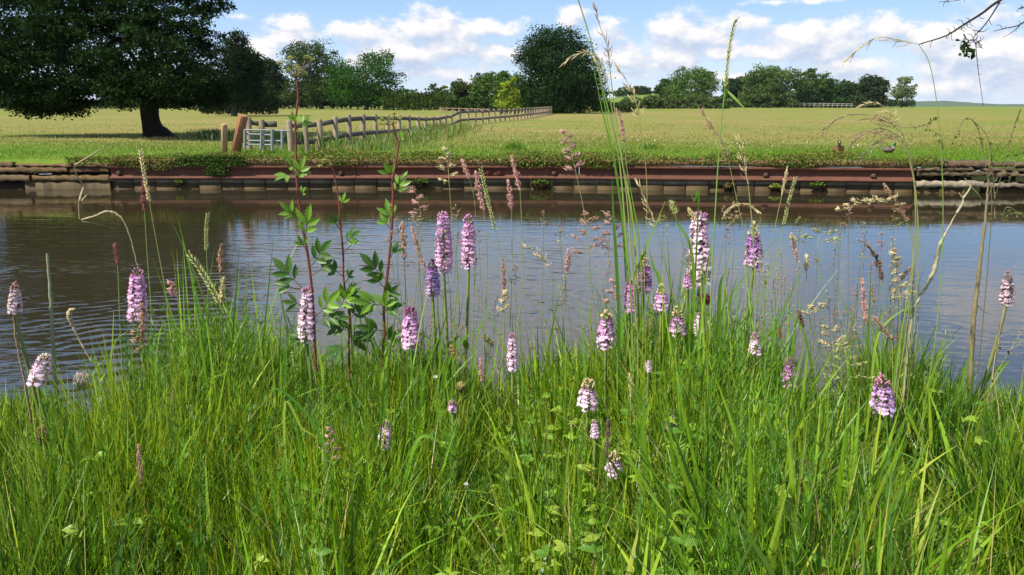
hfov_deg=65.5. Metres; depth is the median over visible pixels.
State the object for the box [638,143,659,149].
nettle clump
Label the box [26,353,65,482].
orchid
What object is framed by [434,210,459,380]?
orchid
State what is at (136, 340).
grass stalk
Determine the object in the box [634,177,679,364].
grass stalk
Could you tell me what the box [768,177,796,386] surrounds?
grass stalk
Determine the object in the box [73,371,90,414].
dried head
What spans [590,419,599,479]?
orchid
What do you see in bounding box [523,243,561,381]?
grass stalk
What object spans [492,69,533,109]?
copse tree
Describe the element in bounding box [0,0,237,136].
oak tree
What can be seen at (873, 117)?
grass stalk
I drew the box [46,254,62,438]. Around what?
dead stalk
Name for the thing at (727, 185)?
wall plant
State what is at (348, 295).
meadowsweet
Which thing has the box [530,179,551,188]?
wall plant
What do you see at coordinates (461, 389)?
dried head
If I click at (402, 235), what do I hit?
grass stalk
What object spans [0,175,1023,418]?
water
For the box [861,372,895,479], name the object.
orchid
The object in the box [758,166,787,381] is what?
grass stalk
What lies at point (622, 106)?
hedge
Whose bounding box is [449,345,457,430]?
grass stalk
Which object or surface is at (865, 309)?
grass stalk
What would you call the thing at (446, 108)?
rail fence
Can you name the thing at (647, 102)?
field bush
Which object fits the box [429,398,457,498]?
orchid
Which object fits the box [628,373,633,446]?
grass stalk
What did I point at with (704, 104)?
field bush
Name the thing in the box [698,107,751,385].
grass stalk
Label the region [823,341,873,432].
grass stalk
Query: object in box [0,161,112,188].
timber wall
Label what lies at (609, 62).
grass stalk
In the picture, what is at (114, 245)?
grass stalk
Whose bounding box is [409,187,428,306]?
grass stalk
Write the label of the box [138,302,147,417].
grass stalk
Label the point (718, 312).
tall grass
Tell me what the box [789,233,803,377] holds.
grass stalk
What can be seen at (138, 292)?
orchid
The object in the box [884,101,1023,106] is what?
hills
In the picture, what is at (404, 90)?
distant tree
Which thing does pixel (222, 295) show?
grass stalk
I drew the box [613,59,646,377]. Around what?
grass stalk
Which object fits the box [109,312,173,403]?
tall grass
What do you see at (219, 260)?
grass stalk
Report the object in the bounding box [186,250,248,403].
grass stalk
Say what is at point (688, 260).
bent grass
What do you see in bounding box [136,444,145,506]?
grass stalk
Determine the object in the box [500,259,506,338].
grass stalk
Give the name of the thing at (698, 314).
orchid
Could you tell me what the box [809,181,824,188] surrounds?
wall plant
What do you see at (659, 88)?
field tree
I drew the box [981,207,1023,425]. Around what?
wiry weed
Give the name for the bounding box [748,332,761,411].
orchid
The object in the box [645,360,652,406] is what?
orchid
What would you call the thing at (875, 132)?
grass stalk
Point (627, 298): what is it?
orchid
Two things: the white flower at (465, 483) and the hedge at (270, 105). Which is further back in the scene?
the hedge at (270, 105)
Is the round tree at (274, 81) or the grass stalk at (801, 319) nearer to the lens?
the grass stalk at (801, 319)
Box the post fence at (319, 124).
[246,106,552,150]
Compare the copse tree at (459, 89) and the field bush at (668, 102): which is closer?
the copse tree at (459, 89)
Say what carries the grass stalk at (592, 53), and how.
on the near bank
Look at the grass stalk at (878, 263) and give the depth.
1.94 m
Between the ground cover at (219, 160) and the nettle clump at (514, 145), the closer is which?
the ground cover at (219, 160)
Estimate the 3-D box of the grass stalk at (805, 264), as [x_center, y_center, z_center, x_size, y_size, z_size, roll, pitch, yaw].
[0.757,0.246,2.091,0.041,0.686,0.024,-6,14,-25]
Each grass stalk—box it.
[112,242,128,407]
[130,330,148,387]
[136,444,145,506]
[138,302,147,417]
[139,148,173,368]
[140,176,151,356]
[166,280,192,378]
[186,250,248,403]
[204,212,214,375]
[216,243,224,362]
[218,276,225,351]
[319,427,341,526]
[399,220,407,381]
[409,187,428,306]
[411,227,424,370]
[436,146,460,373]
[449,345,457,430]
[460,159,475,401]
[474,171,486,403]
[478,358,489,462]
[479,166,523,429]
[479,333,504,426]
[497,290,510,395]
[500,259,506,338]
[506,179,513,386]
[510,156,522,392]
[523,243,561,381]
[560,49,632,407]
[560,129,595,370]
[561,248,571,355]
[570,210,606,357]
[578,0,633,407]
[591,1,638,391]
[599,211,623,301]
[602,278,621,396]
[604,419,610,496]
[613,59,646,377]
[616,108,635,360]
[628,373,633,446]
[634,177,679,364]
[669,200,692,297]
[687,207,695,274]
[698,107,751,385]
[708,16,749,366]
[722,203,766,371]
[735,134,755,331]
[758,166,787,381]
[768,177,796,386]
[777,325,785,405]
[787,228,843,423]
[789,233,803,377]
[796,309,809,385]
[801,302,825,417]
[803,253,811,390]
[815,114,915,474]
[818,324,847,424]
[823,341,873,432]
[835,193,912,416]
[838,36,943,495]
[846,127,917,485]
[852,134,918,488]
[853,101,915,471]
[859,277,878,443]
[866,244,884,449]
[872,316,892,467]
[883,183,918,410]
[887,250,913,437]
[894,267,910,387]
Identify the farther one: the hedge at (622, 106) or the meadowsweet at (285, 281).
the hedge at (622, 106)
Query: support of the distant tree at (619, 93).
on the field
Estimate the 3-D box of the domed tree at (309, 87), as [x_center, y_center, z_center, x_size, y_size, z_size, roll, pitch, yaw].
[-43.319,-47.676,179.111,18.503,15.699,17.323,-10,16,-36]
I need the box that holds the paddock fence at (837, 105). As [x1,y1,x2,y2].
[785,103,883,107]
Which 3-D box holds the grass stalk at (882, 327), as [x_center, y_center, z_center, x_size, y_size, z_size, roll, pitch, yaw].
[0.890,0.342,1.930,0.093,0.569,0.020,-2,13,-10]
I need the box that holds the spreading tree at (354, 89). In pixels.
[318,48,409,109]
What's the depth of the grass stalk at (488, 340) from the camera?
2.04 m
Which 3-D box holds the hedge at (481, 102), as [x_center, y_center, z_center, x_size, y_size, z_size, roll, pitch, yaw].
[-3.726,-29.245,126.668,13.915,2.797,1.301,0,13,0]
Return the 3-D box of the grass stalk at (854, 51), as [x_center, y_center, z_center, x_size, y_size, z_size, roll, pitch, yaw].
[0.814,0.056,1.782,0.278,1.188,0.027,-1,13,-3]
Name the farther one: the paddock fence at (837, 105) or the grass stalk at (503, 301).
the paddock fence at (837, 105)
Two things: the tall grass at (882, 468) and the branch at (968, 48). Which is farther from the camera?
the branch at (968, 48)
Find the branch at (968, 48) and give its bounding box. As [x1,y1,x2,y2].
[919,0,1023,105]
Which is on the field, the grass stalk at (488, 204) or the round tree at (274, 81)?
the round tree at (274, 81)
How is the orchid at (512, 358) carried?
on the near bank
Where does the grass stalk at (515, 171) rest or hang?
on the near bank
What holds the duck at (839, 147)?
on the field
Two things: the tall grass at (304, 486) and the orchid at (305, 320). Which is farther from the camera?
the orchid at (305, 320)
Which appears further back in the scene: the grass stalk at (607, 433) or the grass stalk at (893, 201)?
the grass stalk at (893, 201)
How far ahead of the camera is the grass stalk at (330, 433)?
1.52 m
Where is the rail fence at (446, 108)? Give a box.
[440,107,489,112]
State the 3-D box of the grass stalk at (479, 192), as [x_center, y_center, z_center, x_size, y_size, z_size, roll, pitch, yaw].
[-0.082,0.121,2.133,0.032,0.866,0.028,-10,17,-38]
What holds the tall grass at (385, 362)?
on the near bank
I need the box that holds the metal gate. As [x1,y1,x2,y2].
[243,129,289,150]
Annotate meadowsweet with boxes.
[271,54,346,410]
[317,154,370,404]
[349,111,411,390]
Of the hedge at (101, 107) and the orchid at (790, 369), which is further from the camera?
the hedge at (101, 107)
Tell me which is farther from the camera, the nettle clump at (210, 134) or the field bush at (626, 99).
the field bush at (626, 99)
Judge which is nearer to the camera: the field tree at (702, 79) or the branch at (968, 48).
the branch at (968, 48)
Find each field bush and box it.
[619,97,643,108]
[637,94,661,108]
[656,95,681,108]
[675,94,701,108]
[691,96,716,108]
[711,96,733,108]
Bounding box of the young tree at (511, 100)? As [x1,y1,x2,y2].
[493,76,522,114]
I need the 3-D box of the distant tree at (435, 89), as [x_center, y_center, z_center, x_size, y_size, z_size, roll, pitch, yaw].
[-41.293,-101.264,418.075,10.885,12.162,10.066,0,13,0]
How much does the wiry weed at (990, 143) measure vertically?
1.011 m
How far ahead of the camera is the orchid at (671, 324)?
1.99 m
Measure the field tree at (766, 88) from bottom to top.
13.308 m
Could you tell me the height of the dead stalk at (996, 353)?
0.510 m
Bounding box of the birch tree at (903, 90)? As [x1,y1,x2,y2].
[887,76,917,107]
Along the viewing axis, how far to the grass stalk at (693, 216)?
2.13 m
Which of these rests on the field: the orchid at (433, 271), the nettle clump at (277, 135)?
the nettle clump at (277, 135)
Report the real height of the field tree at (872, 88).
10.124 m
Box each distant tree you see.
[398,85,409,93]
[422,83,440,93]
[437,85,448,94]
[613,86,632,96]
[631,86,651,94]
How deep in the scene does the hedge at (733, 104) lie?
248.12 m
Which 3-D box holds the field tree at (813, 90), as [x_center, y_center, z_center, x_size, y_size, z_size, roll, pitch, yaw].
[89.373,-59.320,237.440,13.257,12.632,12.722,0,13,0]
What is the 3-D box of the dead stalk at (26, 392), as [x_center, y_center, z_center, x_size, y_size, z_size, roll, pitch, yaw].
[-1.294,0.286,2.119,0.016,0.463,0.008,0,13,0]
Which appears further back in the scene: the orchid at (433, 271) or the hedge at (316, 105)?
the hedge at (316, 105)
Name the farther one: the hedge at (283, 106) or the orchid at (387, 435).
the hedge at (283, 106)
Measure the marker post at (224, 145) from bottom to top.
0.879 m
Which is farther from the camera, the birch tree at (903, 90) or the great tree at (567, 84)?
the birch tree at (903, 90)
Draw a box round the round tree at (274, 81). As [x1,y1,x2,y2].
[258,57,293,104]
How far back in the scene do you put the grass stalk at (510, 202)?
2.15 m
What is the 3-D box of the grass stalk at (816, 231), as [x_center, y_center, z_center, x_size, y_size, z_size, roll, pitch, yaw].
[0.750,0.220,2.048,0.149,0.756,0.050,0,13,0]
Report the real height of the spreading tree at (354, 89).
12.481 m
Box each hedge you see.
[0,100,196,109]
[198,89,279,114]
[279,99,308,108]
[299,94,381,108]
[381,90,450,110]
[445,95,496,110]
[593,101,635,112]
[729,101,859,107]
[881,99,916,106]
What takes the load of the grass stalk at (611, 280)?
on the near bank
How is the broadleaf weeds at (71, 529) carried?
on the near bank
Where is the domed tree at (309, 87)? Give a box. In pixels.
[276,39,353,108]
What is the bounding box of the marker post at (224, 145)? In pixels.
[221,124,227,151]
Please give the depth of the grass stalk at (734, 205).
2.01 m
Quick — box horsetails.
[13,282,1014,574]
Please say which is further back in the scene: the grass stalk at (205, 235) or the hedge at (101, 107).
the hedge at (101, 107)
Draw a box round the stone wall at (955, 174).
[912,159,1023,192]
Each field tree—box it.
[653,78,685,99]
[661,66,722,103]
[719,76,748,106]
[737,62,810,107]
[789,68,835,107]
[819,79,860,107]
[844,73,893,107]
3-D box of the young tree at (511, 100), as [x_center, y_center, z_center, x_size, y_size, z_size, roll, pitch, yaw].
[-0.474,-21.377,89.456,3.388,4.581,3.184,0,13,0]
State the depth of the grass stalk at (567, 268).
2.14 m
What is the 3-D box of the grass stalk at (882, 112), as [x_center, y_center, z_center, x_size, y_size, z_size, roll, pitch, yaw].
[0.809,0.117,1.817,0.173,1.061,0.024,-1,13,-4]
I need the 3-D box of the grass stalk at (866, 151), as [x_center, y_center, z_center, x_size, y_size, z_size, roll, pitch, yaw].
[0.852,0.141,1.863,0.202,0.987,0.029,0,13,-2]
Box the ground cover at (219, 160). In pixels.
[64,149,946,175]
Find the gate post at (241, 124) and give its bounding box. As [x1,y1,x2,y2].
[231,115,247,153]
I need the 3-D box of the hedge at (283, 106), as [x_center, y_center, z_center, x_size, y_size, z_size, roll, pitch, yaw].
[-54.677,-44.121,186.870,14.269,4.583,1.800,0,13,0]
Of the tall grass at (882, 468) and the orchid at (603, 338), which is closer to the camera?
the tall grass at (882, 468)
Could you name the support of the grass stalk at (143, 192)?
on the near bank
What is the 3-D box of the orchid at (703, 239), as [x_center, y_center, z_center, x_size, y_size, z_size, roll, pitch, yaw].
[0.518,0.142,2.315,0.102,0.740,0.114,12,18,43]
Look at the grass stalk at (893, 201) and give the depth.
1.96 m
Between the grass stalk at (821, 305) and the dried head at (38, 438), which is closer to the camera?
the dried head at (38, 438)
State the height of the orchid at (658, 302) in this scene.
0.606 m
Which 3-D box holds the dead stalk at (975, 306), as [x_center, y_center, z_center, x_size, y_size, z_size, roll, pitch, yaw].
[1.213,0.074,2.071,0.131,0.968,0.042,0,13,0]
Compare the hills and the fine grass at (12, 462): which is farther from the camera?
the hills
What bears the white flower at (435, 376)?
on the near bank
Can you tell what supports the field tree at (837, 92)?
on the field
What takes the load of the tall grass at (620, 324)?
on the near bank
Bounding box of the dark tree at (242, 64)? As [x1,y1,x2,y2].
[202,27,270,115]
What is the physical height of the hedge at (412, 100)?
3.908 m
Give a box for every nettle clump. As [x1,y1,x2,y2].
[174,127,246,141]
[246,129,315,143]
[498,141,530,150]
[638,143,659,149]
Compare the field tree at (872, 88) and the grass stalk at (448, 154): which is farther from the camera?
the field tree at (872, 88)
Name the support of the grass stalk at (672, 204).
on the near bank
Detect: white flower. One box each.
[433,375,439,445]
[464,482,470,564]
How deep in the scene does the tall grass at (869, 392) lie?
1.93 m
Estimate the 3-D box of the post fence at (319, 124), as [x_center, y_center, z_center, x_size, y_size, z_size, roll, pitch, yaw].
[0.117,-13.745,63.475,2.465,1.176,86.930,2,13,8]
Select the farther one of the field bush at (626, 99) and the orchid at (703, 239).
the field bush at (626, 99)
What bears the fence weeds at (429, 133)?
on the field
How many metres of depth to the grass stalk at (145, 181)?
1.95 m
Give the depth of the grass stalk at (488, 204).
1.97 m
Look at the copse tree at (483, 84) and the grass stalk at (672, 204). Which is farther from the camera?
the copse tree at (483, 84)
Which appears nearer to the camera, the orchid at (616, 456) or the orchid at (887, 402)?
the orchid at (616, 456)
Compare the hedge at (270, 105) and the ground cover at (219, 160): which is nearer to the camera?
the ground cover at (219, 160)
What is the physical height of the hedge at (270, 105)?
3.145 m
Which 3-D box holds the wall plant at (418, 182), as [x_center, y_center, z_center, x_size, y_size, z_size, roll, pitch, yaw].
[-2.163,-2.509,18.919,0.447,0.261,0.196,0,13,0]
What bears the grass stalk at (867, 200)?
on the near bank
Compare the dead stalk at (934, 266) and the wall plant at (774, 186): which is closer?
the dead stalk at (934, 266)
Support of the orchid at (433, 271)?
on the near bank
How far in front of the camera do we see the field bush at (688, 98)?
193.60 m
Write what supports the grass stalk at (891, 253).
on the near bank
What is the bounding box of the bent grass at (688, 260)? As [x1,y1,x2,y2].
[386,200,916,455]
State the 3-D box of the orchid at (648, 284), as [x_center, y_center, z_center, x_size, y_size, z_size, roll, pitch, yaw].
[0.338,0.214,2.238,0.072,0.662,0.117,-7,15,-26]
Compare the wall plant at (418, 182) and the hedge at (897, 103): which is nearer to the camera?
the wall plant at (418, 182)
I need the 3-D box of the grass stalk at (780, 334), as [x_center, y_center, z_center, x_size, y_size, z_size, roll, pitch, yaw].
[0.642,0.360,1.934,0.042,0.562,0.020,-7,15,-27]
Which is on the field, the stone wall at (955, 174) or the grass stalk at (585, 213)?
the stone wall at (955, 174)
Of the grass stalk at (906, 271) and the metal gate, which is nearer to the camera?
the grass stalk at (906, 271)
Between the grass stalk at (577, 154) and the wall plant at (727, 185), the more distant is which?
the wall plant at (727, 185)
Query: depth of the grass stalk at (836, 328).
1.90 m
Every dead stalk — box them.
[12,314,33,439]
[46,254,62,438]
[66,308,102,392]
[74,147,149,367]
[900,178,970,421]
[967,129,1001,410]
[988,304,1005,434]
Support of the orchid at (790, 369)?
on the near bank
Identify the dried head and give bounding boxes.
[33,424,48,462]
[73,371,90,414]
[456,381,464,438]
[697,293,709,324]
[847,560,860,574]
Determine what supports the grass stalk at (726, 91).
on the near bank
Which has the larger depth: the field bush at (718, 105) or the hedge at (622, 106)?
the field bush at (718, 105)
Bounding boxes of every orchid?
[7,281,64,433]
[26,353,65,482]
[126,267,154,399]
[294,285,316,401]
[378,420,391,470]
[400,306,428,423]
[416,258,440,383]
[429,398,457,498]
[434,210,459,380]
[445,213,477,386]
[506,332,527,453]
[576,378,598,460]
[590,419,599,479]
[596,309,615,425]
[604,449,623,519]
[623,278,636,395]
[635,250,652,316]
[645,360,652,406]
[653,283,668,374]
[668,274,692,377]
[669,305,686,383]
[686,210,712,352]
[693,312,704,336]
[734,221,763,380]
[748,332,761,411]
[782,356,802,440]
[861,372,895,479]
[960,270,1014,408]
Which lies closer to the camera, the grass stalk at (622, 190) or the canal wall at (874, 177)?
the grass stalk at (622, 190)
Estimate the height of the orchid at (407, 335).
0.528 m
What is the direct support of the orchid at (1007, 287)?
on the near bank
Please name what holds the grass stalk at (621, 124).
on the near bank
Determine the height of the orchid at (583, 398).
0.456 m
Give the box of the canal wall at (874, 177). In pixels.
[108,158,915,192]
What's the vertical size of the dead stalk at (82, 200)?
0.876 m
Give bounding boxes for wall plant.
[173,179,184,185]
[412,176,429,186]
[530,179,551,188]
[722,182,735,189]
[768,183,781,190]
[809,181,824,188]
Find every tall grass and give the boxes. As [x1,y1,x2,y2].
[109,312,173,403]
[160,388,364,559]
[283,259,488,435]
[348,397,650,574]
[587,37,698,389]
[635,274,736,404]
[708,316,915,515]
[763,274,911,461]
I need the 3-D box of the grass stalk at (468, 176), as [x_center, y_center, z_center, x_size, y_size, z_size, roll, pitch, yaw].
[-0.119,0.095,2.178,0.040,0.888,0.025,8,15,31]
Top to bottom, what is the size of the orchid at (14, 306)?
0.546 m
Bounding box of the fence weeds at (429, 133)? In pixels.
[253,121,492,152]
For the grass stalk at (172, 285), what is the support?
on the near bank
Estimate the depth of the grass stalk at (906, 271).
1.98 m
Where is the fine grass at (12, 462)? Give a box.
[0,284,1023,574]
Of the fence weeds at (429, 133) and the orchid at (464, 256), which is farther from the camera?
the fence weeds at (429, 133)
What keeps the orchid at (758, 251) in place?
on the near bank
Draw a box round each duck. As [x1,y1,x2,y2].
[834,140,843,150]
[881,143,898,152]
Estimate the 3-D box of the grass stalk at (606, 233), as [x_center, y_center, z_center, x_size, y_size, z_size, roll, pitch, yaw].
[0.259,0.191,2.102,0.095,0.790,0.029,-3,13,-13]
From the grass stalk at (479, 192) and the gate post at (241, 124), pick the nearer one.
the grass stalk at (479, 192)
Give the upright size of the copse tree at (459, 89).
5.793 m
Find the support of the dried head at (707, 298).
on the near bank
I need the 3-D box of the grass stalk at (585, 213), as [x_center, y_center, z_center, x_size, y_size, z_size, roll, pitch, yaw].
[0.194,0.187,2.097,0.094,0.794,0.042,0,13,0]
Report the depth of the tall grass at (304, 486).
1.46 m
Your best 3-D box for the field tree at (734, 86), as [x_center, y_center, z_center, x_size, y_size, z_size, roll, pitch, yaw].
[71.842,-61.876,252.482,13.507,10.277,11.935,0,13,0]
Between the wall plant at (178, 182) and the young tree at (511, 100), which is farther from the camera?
the young tree at (511, 100)
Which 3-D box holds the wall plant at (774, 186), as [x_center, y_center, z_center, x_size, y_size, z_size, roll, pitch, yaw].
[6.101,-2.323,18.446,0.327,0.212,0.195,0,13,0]
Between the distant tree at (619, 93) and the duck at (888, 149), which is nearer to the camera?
the duck at (888, 149)
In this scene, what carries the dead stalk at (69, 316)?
on the near bank
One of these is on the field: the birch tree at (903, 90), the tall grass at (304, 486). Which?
the birch tree at (903, 90)
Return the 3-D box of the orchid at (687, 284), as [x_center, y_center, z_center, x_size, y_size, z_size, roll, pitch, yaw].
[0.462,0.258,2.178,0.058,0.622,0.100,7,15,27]
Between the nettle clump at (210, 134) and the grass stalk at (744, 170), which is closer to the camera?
the grass stalk at (744, 170)
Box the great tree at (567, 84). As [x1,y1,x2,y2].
[511,22,615,113]
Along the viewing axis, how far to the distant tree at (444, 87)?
416.40 m
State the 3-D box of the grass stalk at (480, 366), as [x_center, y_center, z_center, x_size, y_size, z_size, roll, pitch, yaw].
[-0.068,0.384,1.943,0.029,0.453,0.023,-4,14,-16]
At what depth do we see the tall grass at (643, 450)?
1.50 m
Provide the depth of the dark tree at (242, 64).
80.89 m
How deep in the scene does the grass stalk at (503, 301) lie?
2.04 m
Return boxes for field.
[0,94,1023,167]
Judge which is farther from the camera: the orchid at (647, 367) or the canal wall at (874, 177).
the canal wall at (874, 177)
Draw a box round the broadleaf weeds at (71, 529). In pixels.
[62,334,1021,574]
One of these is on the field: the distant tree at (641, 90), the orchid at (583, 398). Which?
the distant tree at (641, 90)
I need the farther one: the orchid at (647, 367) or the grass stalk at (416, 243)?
the grass stalk at (416, 243)
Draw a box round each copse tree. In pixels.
[442,78,473,110]
[465,71,498,106]
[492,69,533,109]
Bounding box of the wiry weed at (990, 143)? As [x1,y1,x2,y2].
[900,109,1023,407]
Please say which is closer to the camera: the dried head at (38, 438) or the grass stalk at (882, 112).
the dried head at (38, 438)

